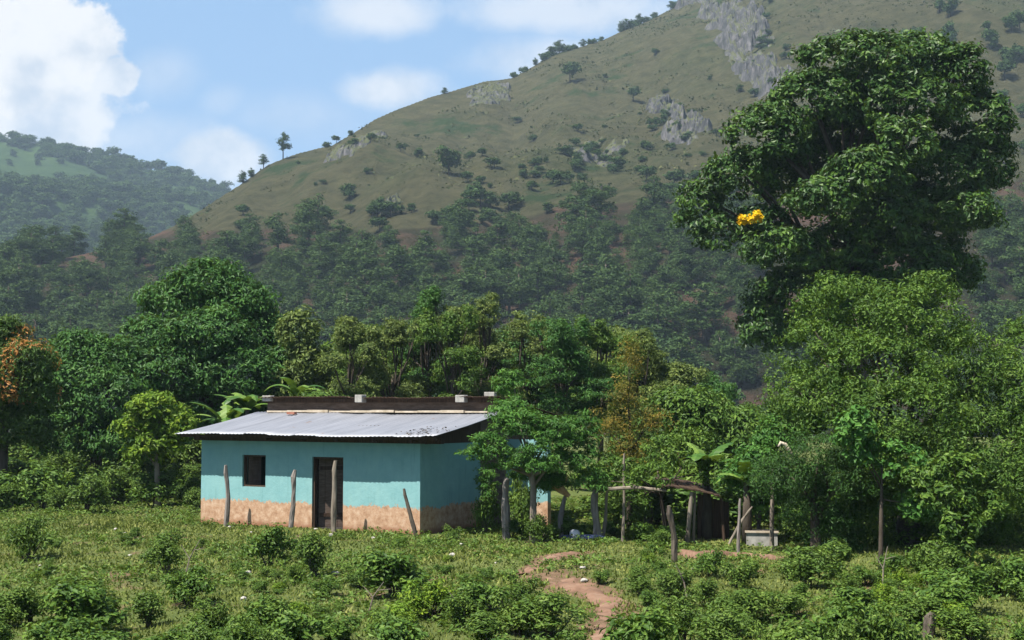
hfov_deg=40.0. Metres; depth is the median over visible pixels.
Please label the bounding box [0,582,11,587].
shrub
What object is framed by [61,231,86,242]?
broadleaf tree
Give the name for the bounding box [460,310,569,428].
slender tree
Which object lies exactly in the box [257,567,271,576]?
shrub
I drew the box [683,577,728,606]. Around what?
shrub
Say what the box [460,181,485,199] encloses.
broadleaf tree
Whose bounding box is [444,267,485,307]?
pine tree
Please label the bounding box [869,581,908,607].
shrub
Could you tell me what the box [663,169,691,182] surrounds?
hill bush
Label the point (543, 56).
broadleaf tree
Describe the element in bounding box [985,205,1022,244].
pine tree
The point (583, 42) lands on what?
pine tree
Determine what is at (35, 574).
shrub
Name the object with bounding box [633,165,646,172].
hill bush
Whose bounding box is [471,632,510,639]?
shrub
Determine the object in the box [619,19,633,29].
broadleaf tree
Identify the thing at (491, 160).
hill bush
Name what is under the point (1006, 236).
pine tree
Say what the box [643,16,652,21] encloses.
broadleaf tree
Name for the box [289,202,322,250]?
pine tree
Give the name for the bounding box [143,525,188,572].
shrub
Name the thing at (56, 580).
shrub
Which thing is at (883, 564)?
dead twig
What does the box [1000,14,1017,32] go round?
broadleaf tree
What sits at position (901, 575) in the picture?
shrub
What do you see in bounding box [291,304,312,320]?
pine tree
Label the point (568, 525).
shrub
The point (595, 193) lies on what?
pine tree
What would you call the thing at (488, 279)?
pine tree
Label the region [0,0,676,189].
sky
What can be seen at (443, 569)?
shrub
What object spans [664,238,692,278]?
pine tree
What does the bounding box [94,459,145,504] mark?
shrub
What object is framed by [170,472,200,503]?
shrub
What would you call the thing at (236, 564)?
shrub
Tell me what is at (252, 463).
window
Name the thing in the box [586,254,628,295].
pine tree
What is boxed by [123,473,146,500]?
shrub
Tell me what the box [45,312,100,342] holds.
pine tree
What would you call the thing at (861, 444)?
sapling
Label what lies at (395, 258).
pine tree
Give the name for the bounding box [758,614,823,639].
shrub
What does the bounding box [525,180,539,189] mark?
hill bush
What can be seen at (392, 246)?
pine tree
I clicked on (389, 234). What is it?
pine tree
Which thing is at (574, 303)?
pine tree
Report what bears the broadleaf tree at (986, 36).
on the mountain
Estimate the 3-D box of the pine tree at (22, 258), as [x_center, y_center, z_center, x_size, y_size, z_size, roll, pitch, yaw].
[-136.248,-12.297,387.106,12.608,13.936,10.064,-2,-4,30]
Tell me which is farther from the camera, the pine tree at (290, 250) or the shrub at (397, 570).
the pine tree at (290, 250)
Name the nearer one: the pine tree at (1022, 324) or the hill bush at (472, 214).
the pine tree at (1022, 324)
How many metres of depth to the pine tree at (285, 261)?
358.34 m
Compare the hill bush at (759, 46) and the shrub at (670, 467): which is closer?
the shrub at (670, 467)
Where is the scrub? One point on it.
(604, 118)
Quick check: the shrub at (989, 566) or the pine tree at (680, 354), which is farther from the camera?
the pine tree at (680, 354)
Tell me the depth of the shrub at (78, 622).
19.09 m
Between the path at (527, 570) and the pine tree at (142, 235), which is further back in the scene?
the pine tree at (142, 235)
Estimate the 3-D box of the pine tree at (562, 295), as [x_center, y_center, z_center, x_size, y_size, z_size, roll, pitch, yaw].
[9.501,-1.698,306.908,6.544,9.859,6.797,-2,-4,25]
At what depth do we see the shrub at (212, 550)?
30.86 m
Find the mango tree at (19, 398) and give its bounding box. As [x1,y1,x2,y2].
[0,313,66,473]
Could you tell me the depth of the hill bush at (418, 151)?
523.34 m
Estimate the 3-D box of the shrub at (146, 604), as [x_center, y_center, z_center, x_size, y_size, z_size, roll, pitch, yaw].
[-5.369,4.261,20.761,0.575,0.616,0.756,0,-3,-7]
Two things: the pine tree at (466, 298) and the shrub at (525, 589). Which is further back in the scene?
the pine tree at (466, 298)
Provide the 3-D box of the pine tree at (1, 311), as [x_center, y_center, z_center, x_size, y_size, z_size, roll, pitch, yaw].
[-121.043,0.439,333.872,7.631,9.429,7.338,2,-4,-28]
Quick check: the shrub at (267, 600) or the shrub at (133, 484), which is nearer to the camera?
the shrub at (267, 600)
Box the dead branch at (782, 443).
[778,441,793,456]
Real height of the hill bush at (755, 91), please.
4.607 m
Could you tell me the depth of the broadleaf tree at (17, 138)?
1375.23 m
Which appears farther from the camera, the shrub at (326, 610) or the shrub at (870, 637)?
the shrub at (326, 610)
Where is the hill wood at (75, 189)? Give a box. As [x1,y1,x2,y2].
[0,131,234,255]
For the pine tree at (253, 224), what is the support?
on the mountain
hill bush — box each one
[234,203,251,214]
[234,219,245,229]
[319,205,328,210]
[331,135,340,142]
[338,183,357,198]
[343,203,355,212]
[350,138,358,144]
[363,168,372,172]
[366,133,376,139]
[366,202,386,216]
[367,216,389,229]
[374,196,384,203]
[378,201,405,216]
[380,208,389,217]
[396,143,410,151]
[406,203,416,212]
[413,147,424,156]
[424,210,442,223]
[437,207,448,214]
[441,212,458,224]
[453,198,479,208]
[460,171,473,181]
[463,151,475,157]
[464,211,476,219]
[468,187,486,206]
[475,147,487,155]
[475,175,485,183]
[477,215,487,222]
[479,206,500,220]
[482,157,502,168]
[483,190,499,207]
[498,191,526,210]
[510,116,522,120]
[516,163,526,168]
[519,169,530,177]
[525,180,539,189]
[527,134,537,140]
[527,156,544,165]
[530,170,541,177]
[534,165,545,170]
[542,169,559,183]
[542,201,554,213]
[548,170,574,184]
[553,147,570,154]
[561,144,574,155]
[562,149,573,154]
[568,138,580,143]
[569,160,579,170]
[570,151,583,155]
[572,123,582,130]
[573,153,581,159]
[583,146,593,152]
[589,141,601,148]
[596,153,611,160]
[605,163,619,172]
[610,156,627,171]
[617,148,628,155]
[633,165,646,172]
[638,140,654,149]
[638,155,647,160]
[638,166,657,181]
[646,117,653,124]
[647,124,658,130]
[651,48,660,53]
[652,117,660,123]
[659,114,667,125]
[659,182,680,191]
[660,108,670,116]
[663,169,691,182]
[665,143,675,149]
[679,131,692,139]
[688,170,698,178]
[711,128,724,135]
[736,84,743,91]
[747,88,759,96]
[754,43,765,49]
[755,34,767,43]
[762,12,770,18]
[763,38,774,44]
[779,51,791,58]
[782,43,790,50]
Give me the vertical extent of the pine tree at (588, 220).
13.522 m
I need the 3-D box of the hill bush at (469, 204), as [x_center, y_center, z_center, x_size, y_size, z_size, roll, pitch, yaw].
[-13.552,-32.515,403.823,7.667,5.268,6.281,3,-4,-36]
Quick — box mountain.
[1,0,1023,436]
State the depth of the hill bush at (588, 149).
480.34 m
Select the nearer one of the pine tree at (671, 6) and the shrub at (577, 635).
the shrub at (577, 635)
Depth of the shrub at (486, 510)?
36.07 m
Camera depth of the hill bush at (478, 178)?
446.51 m
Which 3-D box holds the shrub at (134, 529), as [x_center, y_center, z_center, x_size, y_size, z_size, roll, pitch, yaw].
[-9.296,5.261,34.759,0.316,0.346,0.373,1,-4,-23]
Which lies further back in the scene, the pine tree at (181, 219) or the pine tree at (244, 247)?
the pine tree at (181, 219)
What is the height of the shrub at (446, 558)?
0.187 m
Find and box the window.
[244,455,265,486]
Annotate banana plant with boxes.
[190,402,250,422]
[213,393,267,414]
[264,377,324,395]
[625,470,673,527]
[670,442,738,538]
[715,460,767,544]
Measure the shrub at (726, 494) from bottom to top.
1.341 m
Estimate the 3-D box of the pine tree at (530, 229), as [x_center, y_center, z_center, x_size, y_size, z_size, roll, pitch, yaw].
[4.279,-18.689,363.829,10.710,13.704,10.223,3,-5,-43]
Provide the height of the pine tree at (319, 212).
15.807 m
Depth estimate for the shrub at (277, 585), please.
25.52 m
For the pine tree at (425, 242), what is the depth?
349.01 m
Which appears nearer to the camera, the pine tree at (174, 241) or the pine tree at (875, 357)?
the pine tree at (875, 357)
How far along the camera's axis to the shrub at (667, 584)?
24.00 m
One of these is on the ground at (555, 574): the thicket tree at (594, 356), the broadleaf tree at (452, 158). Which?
the thicket tree at (594, 356)
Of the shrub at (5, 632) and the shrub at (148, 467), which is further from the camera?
the shrub at (148, 467)
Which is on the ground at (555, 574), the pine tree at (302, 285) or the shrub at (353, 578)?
the shrub at (353, 578)
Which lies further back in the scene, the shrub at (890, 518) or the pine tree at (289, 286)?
the pine tree at (289, 286)
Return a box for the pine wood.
[0,182,1023,386]
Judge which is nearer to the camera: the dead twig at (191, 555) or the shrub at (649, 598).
the shrub at (649, 598)
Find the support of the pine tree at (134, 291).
on the mountain
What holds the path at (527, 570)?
on the ground at (555, 574)
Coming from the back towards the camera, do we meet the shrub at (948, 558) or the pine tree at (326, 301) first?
the pine tree at (326, 301)
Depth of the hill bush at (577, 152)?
472.99 m
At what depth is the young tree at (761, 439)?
33.67 m
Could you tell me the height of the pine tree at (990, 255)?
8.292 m
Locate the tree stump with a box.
[922,611,936,637]
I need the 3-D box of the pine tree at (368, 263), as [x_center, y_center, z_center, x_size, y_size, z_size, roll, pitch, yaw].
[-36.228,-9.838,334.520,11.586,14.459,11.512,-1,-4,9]
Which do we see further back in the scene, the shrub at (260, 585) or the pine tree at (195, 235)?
the pine tree at (195, 235)
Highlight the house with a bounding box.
[175,396,562,534]
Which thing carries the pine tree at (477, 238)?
on the mountain
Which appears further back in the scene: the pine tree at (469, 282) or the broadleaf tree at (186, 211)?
the broadleaf tree at (186, 211)
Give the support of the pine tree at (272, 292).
on the mountain
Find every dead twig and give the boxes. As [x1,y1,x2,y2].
[181,540,202,571]
[363,582,387,610]
[676,565,686,596]
[875,546,895,582]
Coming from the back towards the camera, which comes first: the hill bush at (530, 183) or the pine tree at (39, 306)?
the hill bush at (530, 183)
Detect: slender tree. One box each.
[314,314,389,397]
[344,316,432,397]
[390,285,449,396]
[414,302,491,396]
[433,290,530,400]
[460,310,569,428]
[524,316,620,483]
[555,314,644,462]
[610,327,674,425]
[634,359,729,412]
[699,371,740,405]
[737,400,810,443]
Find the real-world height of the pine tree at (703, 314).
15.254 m
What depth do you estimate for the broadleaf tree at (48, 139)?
1399.17 m
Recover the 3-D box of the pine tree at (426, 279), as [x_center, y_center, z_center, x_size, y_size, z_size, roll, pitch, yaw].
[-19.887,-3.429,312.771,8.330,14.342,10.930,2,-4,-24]
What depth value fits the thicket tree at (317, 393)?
42.66 m
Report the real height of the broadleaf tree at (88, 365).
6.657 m
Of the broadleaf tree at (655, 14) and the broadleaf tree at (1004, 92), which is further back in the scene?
the broadleaf tree at (655, 14)
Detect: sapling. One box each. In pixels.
[829,404,944,568]
[899,450,1016,572]
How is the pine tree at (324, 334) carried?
on the mountain
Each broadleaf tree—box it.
[0,226,8,232]
[0,233,19,243]
[1,171,17,179]
[5,130,17,137]
[8,224,31,233]
[14,135,26,147]
[17,326,202,470]
[18,143,30,149]
[22,134,34,142]
[26,205,49,217]
[30,174,41,180]
[30,193,58,204]
[31,219,38,225]
[35,136,53,143]
[36,182,58,193]
[36,217,60,227]
[37,224,50,230]
[40,145,52,149]
[41,180,57,188]
[45,177,60,191]
[45,209,53,218]
[48,147,59,156]
[52,221,82,231]
[53,171,65,177]
[56,188,71,200]
[58,144,67,149]
[59,149,73,160]
[59,174,71,183]
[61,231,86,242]
[62,142,74,148]
[67,150,90,163]
[68,230,96,241]
[75,221,85,228]
[93,207,109,219]
[98,149,115,155]
[106,146,121,154]
[106,255,308,428]
[111,181,136,192]
[116,153,128,157]
[125,155,137,159]
[126,158,137,163]
[127,202,137,214]
[133,162,146,170]
[142,160,159,169]
[154,159,166,168]
[163,167,179,172]
[163,209,184,224]
[171,166,183,171]
[175,202,184,208]
[177,208,193,216]
[184,169,195,174]
[184,192,198,204]
[193,178,208,183]
[200,182,208,188]
[205,183,222,191]
[259,305,338,408]
[322,141,331,146]
[433,145,463,174]
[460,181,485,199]
[509,72,518,77]
[518,66,529,71]
[538,52,550,60]
[545,46,558,55]
[560,61,582,82]
[561,43,572,50]
[586,38,597,44]
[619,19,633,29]
[627,86,641,101]
[629,19,640,25]
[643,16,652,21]
[650,12,657,17]
[669,27,1023,466]
[907,26,922,33]
[933,0,945,12]
[940,20,958,35]
[942,0,959,16]
[946,31,956,40]
[979,28,999,48]
[980,20,991,28]
[988,36,999,50]
[995,58,1016,79]
[995,88,1009,96]
[998,46,1019,60]
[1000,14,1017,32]
[1006,10,1023,30]
[1011,43,1023,62]
[1015,102,1023,117]
[1017,140,1023,149]
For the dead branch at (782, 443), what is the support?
attached to the feathery tree at (832, 520)
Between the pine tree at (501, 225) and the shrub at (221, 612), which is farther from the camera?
the pine tree at (501, 225)
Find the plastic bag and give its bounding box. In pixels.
[570,530,579,538]
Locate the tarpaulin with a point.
(586, 535)
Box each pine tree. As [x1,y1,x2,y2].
[0,239,28,257]
[0,241,18,266]
[0,241,20,258]
[0,259,9,286]
[0,261,36,311]
[0,283,24,312]
[0,302,13,316]
[1,226,38,254]
[6,250,39,279]
[10,312,50,339]
[11,246,21,257]
[12,231,46,261]
[20,224,48,263]
[21,314,56,343]
[33,236,67,263]
[33,238,48,269]
[37,294,55,313]
[38,281,76,313]
[38,322,77,355]
[43,225,71,249]
[43,317,57,340]
[44,298,81,319]
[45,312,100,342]
[49,268,76,290]
[56,296,89,319]
[58,315,84,326]
[61,225,88,255]
[66,259,103,295]
[67,289,108,326]
[71,256,92,295]
[79,316,98,333]
[87,235,116,270]
[89,265,123,295]
[93,289,130,322]
[94,322,126,337]
[98,226,117,239]
[100,299,129,326]
[102,207,137,244]
[103,331,119,353]
[111,297,140,321]
[117,282,140,297]
[121,220,146,241]
[122,237,152,272]
[126,230,153,265]
[126,288,143,310]
[141,251,180,279]
[143,238,174,280]
[157,264,177,292]
[170,235,184,251]
[173,214,200,236]
[176,230,202,249]
[191,229,200,245]
[196,251,214,266]
[204,229,252,268]
[211,245,230,263]
[214,230,240,251]
[225,253,251,281]
[235,241,253,266]
[236,170,247,182]
[238,225,260,258]
[239,213,263,234]
[244,220,264,246]
[247,168,254,176]
[258,154,269,168]
[259,278,292,301]
[261,211,294,256]
[264,285,282,307]
[267,247,283,265]
[268,251,300,279]
[268,301,306,332]
[275,131,292,158]
[279,282,304,302]
[281,291,311,312]
[282,246,303,264]
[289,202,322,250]
[289,273,312,296]
[290,192,338,240]
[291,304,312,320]
[300,322,335,351]
[301,253,333,283]
[302,235,336,267]
[309,283,331,311]
[313,286,345,322]
[318,287,368,327]
[320,219,355,258]
[327,240,371,288]
[337,248,382,300]
[353,228,379,259]
[355,280,399,323]
[359,303,392,328]
[360,267,404,304]
[372,255,385,267]
[373,225,403,247]
[373,246,424,301]
[383,243,403,262]
[391,312,411,349]
[401,285,414,316]
[406,230,449,266]
[406,272,439,306]
[409,282,457,318]
[410,262,434,284]
[440,269,460,298]
[444,199,481,234]
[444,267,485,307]
[449,294,486,328]
[454,296,495,327]
[457,227,492,258]
[457,248,487,274]
[462,265,504,301]
[466,257,494,292]
[479,243,506,278]
[481,244,523,300]
[481,294,512,323]
[483,216,513,247]
[493,268,521,314]
[493,323,506,334]
[501,210,529,245]
[502,266,536,309]
[504,222,545,267]
[507,216,533,248]
[514,238,542,267]
[517,293,571,324]
[521,261,555,302]
[532,226,551,241]
[534,238,556,267]
[538,245,573,275]
[543,264,557,278]
[544,290,570,313]
[545,266,571,292]
[549,196,589,236]
[552,40,565,52]
[562,282,593,315]
[563,260,596,303]
[564,226,595,262]
[566,206,607,235]
[569,176,605,205]
[570,296,621,328]
[578,39,586,45]
[578,183,617,226]
[578,233,614,267]
[583,283,622,320]
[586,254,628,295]
[589,222,614,250]
[605,305,652,331]
[607,269,644,313]
[616,23,624,31]
[617,272,644,313]
[625,324,667,357]
[627,199,657,222]
[628,224,657,257]
[632,283,656,304]
[634,13,644,22]
[635,175,674,210]
[636,303,682,338]
[637,308,671,329]
[638,247,667,279]
[638,294,664,316]
[642,263,680,292]
[643,211,665,231]
[655,282,690,333]
[660,332,700,374]
[663,220,698,265]
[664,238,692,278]
[665,251,698,289]
[666,1,675,9]
[666,188,683,218]
[671,281,728,347]
[684,181,718,211]
[691,291,726,335]
[707,331,736,374]
[710,239,737,269]
[715,263,734,289]
[716,257,761,288]
[717,336,755,385]
[726,174,745,207]
[735,230,758,253]
[739,189,765,208]
[768,323,819,385]
[868,336,901,374]
[940,327,980,375]
[967,271,1008,303]
[970,301,1009,344]
[971,189,1006,209]
[975,221,1023,285]
[977,236,1001,268]
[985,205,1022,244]
[993,299,1023,342]
[1000,195,1023,219]
[1002,217,1023,246]
[1002,244,1023,300]
[1007,275,1023,312]
[1009,235,1023,246]
[1013,311,1023,354]
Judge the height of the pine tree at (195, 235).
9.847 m
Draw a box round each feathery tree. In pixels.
[453,368,613,542]
[739,428,891,552]
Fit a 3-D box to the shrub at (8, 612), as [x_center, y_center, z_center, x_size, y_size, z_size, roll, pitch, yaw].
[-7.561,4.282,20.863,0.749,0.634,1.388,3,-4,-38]
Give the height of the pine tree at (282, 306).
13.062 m
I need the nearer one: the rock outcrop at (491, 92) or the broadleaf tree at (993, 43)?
the broadleaf tree at (993, 43)
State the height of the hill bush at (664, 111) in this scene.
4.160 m
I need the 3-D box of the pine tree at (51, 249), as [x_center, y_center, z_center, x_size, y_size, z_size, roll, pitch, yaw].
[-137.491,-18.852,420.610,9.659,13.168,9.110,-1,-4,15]
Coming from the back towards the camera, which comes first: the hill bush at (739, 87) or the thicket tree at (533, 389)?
the hill bush at (739, 87)
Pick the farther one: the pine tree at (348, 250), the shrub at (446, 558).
the pine tree at (348, 250)
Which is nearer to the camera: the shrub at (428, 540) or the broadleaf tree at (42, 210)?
the shrub at (428, 540)
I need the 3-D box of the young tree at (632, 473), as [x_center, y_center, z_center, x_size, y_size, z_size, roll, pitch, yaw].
[3.513,4.187,34.761,4.384,3.111,3.826,0,-3,0]
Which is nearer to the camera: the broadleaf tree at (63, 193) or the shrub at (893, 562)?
the shrub at (893, 562)
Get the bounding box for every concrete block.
[262,396,273,400]
[355,395,365,402]
[455,395,467,401]
[484,392,496,395]
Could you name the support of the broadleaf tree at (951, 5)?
on the mountain
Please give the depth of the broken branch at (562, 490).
34.65 m
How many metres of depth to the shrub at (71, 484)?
48.10 m
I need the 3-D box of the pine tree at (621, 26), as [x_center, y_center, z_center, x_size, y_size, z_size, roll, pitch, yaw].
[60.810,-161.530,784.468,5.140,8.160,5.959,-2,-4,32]
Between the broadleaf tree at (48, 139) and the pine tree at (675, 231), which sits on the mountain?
the pine tree at (675, 231)
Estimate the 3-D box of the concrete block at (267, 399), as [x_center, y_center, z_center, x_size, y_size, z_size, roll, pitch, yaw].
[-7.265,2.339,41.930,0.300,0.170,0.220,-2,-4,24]
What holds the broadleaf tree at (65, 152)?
on the hills at (23, 160)
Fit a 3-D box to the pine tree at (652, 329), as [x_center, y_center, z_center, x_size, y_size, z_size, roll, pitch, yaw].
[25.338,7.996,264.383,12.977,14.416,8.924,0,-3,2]
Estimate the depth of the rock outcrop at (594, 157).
487.08 m
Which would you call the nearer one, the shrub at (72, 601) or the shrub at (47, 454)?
the shrub at (72, 601)
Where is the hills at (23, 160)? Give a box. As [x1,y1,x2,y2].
[0,140,220,253]
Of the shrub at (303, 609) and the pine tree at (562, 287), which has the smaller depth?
the shrub at (303, 609)
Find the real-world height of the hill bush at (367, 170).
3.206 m
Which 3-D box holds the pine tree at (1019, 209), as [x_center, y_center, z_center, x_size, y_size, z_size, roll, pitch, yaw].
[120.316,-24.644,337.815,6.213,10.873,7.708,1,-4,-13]
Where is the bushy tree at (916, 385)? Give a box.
[753,268,1023,546]
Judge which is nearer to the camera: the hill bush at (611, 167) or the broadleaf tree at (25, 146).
the hill bush at (611, 167)
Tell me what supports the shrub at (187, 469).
on the ground at (555, 574)
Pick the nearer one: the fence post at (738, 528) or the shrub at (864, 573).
the shrub at (864, 573)
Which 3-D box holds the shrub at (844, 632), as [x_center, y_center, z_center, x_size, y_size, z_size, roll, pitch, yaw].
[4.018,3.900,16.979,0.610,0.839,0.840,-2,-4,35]
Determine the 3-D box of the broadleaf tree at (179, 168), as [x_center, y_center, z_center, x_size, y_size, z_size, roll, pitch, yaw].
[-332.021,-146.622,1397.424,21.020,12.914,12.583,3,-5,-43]
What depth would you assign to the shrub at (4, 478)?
45.39 m
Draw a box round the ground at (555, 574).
[0,437,1023,639]
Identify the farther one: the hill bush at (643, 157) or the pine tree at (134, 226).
the hill bush at (643, 157)
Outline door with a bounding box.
[318,459,342,526]
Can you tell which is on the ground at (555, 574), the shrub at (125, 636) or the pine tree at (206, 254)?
the shrub at (125, 636)
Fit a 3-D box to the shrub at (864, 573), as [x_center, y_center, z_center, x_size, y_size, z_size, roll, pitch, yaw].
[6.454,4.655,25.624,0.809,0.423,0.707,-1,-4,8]
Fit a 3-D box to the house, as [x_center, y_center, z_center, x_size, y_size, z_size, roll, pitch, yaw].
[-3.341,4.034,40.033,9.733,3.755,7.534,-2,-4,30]
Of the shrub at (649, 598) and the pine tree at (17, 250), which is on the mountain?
the pine tree at (17, 250)
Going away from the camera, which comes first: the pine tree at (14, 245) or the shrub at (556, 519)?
the shrub at (556, 519)
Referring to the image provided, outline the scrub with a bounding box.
[180,0,1023,354]
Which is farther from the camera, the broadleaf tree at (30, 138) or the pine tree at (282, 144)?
the broadleaf tree at (30, 138)
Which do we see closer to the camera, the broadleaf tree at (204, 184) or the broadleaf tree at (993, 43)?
the broadleaf tree at (993, 43)
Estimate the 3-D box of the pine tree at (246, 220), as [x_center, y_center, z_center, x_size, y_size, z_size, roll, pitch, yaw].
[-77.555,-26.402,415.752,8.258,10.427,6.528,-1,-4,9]
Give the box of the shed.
[608,477,728,542]
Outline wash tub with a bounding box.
[745,529,778,546]
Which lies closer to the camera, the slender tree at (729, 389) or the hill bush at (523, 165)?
the slender tree at (729, 389)
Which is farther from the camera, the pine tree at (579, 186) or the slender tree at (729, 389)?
the pine tree at (579, 186)
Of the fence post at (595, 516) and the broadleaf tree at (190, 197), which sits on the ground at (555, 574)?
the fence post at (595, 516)
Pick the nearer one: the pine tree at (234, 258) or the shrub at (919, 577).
the shrub at (919, 577)
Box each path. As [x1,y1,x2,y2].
[517,551,579,574]
[529,574,625,639]
[680,549,783,560]
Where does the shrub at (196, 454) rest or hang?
on the ground at (555, 574)
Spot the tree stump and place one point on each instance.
(928, 619)
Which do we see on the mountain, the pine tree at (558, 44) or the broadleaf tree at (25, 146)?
the pine tree at (558, 44)
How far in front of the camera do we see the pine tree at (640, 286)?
312.30 m
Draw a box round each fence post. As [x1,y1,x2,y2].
[223,465,229,525]
[288,470,296,527]
[331,461,336,532]
[403,488,417,535]
[501,478,510,539]
[558,496,566,538]
[591,489,601,534]
[602,491,607,535]
[621,453,624,540]
[666,505,677,561]
[728,507,752,544]
[736,499,740,551]
[769,475,774,550]
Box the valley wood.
[8,297,1023,436]
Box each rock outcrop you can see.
[323,130,387,162]
[375,193,402,216]
[466,81,510,105]
[569,136,629,166]
[645,94,712,144]
[674,0,806,98]
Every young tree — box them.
[107,389,200,506]
[567,426,732,526]
[711,402,827,528]
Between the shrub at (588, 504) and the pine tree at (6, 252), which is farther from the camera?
the pine tree at (6, 252)
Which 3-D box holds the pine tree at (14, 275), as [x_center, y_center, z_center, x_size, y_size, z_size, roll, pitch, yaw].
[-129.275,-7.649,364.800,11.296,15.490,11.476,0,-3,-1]
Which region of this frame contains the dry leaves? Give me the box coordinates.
[396,426,455,434]
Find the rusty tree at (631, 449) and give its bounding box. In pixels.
[578,333,679,532]
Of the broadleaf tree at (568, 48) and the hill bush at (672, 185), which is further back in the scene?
the broadleaf tree at (568, 48)
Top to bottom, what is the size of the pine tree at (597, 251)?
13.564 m
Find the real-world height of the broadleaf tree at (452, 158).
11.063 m
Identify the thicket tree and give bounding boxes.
[295,386,349,396]
[320,323,435,396]
[391,313,510,397]
[491,316,594,407]
[566,325,664,444]
[599,416,696,486]
[633,383,740,456]
[708,402,793,469]
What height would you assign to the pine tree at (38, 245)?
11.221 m
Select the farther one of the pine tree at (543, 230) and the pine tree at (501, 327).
the pine tree at (543, 230)
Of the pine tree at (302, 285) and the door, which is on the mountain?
the pine tree at (302, 285)
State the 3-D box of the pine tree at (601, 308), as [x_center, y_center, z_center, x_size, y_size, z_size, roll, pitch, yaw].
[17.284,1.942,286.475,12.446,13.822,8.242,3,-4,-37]
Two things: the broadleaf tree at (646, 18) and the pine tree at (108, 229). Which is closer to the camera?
the pine tree at (108, 229)
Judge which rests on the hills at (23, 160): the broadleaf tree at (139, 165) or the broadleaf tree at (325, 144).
the broadleaf tree at (139, 165)
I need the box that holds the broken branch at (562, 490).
[545,476,569,496]
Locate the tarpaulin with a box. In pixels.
[560,534,606,539]
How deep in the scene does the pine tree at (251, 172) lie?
532.51 m
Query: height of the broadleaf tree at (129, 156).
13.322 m
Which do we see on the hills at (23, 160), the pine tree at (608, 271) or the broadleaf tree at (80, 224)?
the broadleaf tree at (80, 224)
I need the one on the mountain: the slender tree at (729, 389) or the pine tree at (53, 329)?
the pine tree at (53, 329)
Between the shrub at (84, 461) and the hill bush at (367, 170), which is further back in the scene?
the hill bush at (367, 170)
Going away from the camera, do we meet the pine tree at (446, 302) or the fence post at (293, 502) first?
the fence post at (293, 502)
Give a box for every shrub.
[0,469,35,506]
[0,481,30,511]
[0,512,58,559]
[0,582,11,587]
[0,586,34,624]
[0,616,18,639]
[6,580,52,624]
[8,441,39,462]
[8,456,49,476]
[13,462,71,509]
[21,613,101,639]
[22,431,89,467]
[26,423,119,473]
[28,571,42,579]
[29,451,83,476]
[35,576,129,634]
[40,570,52,575]
[41,557,56,571]
[42,483,72,510]
[46,574,125,619]
[46,577,65,584]
[50,541,61,546]
[56,477,92,498]
[57,627,143,639]
[61,617,96,637]
[64,468,111,511]
[64,472,78,479]
[69,464,106,482]
[84,630,122,639]
[87,463,115,472]
[88,442,182,472]
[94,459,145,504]
[97,547,109,552]
[109,458,154,480]
[113,530,136,541]
[120,400,201,467]
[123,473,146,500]
[124,467,184,505]
[124,540,141,544]
[127,588,169,627]
[131,526,141,538]
[137,548,157,562]
[142,624,190,639]
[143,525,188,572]
[148,574,157,580]
[153,466,175,474]
[158,561,220,604]
[165,460,188,477]
[167,461,200,483]
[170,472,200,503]
[171,477,183,491]
[173,612,220,639]
[177,439,201,465]
[183,486,200,509]
[185,593,237,635]
[195,537,206,547]
[205,626,228,639]
[207,548,217,552]
[209,610,293,639]
[221,612,279,639]
[229,561,245,569]
[237,522,301,565]
[237,570,248,578]
[241,591,299,627]
[243,600,336,639]
[251,580,268,592]
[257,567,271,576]
[269,568,285,579]
[270,582,286,589]
[272,587,286,594]
[281,601,313,616]
[284,563,304,581]
[292,528,335,575]
[309,575,344,594]
[310,605,333,616]
[319,612,366,639]
[335,602,345,612]
[336,563,369,587]
[351,545,431,596]
[360,606,410,639]
[365,611,433,639]
[370,598,424,630]
[391,537,409,544]
[394,575,470,617]
[398,587,425,615]
[422,539,435,544]
[431,563,454,573]
[438,590,487,628]
[442,554,455,561]
[444,523,463,541]
[454,574,519,613]
[457,573,472,580]
[462,608,511,639]
[468,483,500,531]
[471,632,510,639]
[472,565,493,578]
[487,589,540,635]
[498,566,546,606]
[501,518,525,538]
[502,588,597,638]
[508,471,539,523]
[509,485,529,520]
[517,519,542,537]
[520,512,559,541]
[522,622,591,639]
[547,515,592,534]
[552,512,577,534]
[569,489,658,525]
[583,520,592,533]
[593,568,611,583]
[599,605,683,639]
[600,468,653,494]
[601,474,689,526]
[606,520,617,528]
[606,527,620,536]
[610,455,680,485]
[623,561,653,592]
[625,573,654,595]
[626,526,641,539]
[629,520,657,541]
[637,546,650,556]
[637,590,663,609]
[642,552,658,560]
[644,529,679,546]
[645,542,659,551]
[647,600,666,625]
[648,561,668,571]
[649,565,687,596]
[651,488,742,522]
[654,568,675,574]
[656,524,686,539]
[657,548,665,553]
[658,591,713,639]
[665,565,699,593]
[668,518,696,532]
[674,460,697,480]
[675,484,757,524]
[678,451,734,491]
[683,547,725,576]
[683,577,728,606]
[684,607,758,639]
[699,589,756,622]
[716,556,764,588]
[728,609,759,636]
[729,586,779,622]
[742,559,760,575]
[749,620,769,639]
[751,471,768,521]
[751,490,808,523]
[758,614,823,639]
[762,590,811,618]
[774,518,807,542]
[775,556,795,578]
[779,542,859,588]
[785,461,835,488]
[789,582,809,594]
[789,596,876,639]
[805,538,857,577]
[814,598,870,637]
[822,606,873,639]
[824,583,885,611]
[833,571,861,590]
[847,563,881,585]
[856,602,932,639]
[860,605,909,639]
[862,484,943,532]
[869,568,899,583]
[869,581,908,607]
[871,553,908,572]
[873,577,902,590]
[879,566,919,588]
[881,587,949,623]
[892,563,1000,608]
[895,533,954,574]
[907,582,982,621]
[909,567,934,585]
[918,544,979,576]
[927,599,974,632]
[928,605,1002,639]
[965,565,1007,597]
[978,553,998,569]
[980,562,1008,593]
[991,552,1023,599]
[1010,623,1023,639]
[1012,586,1023,601]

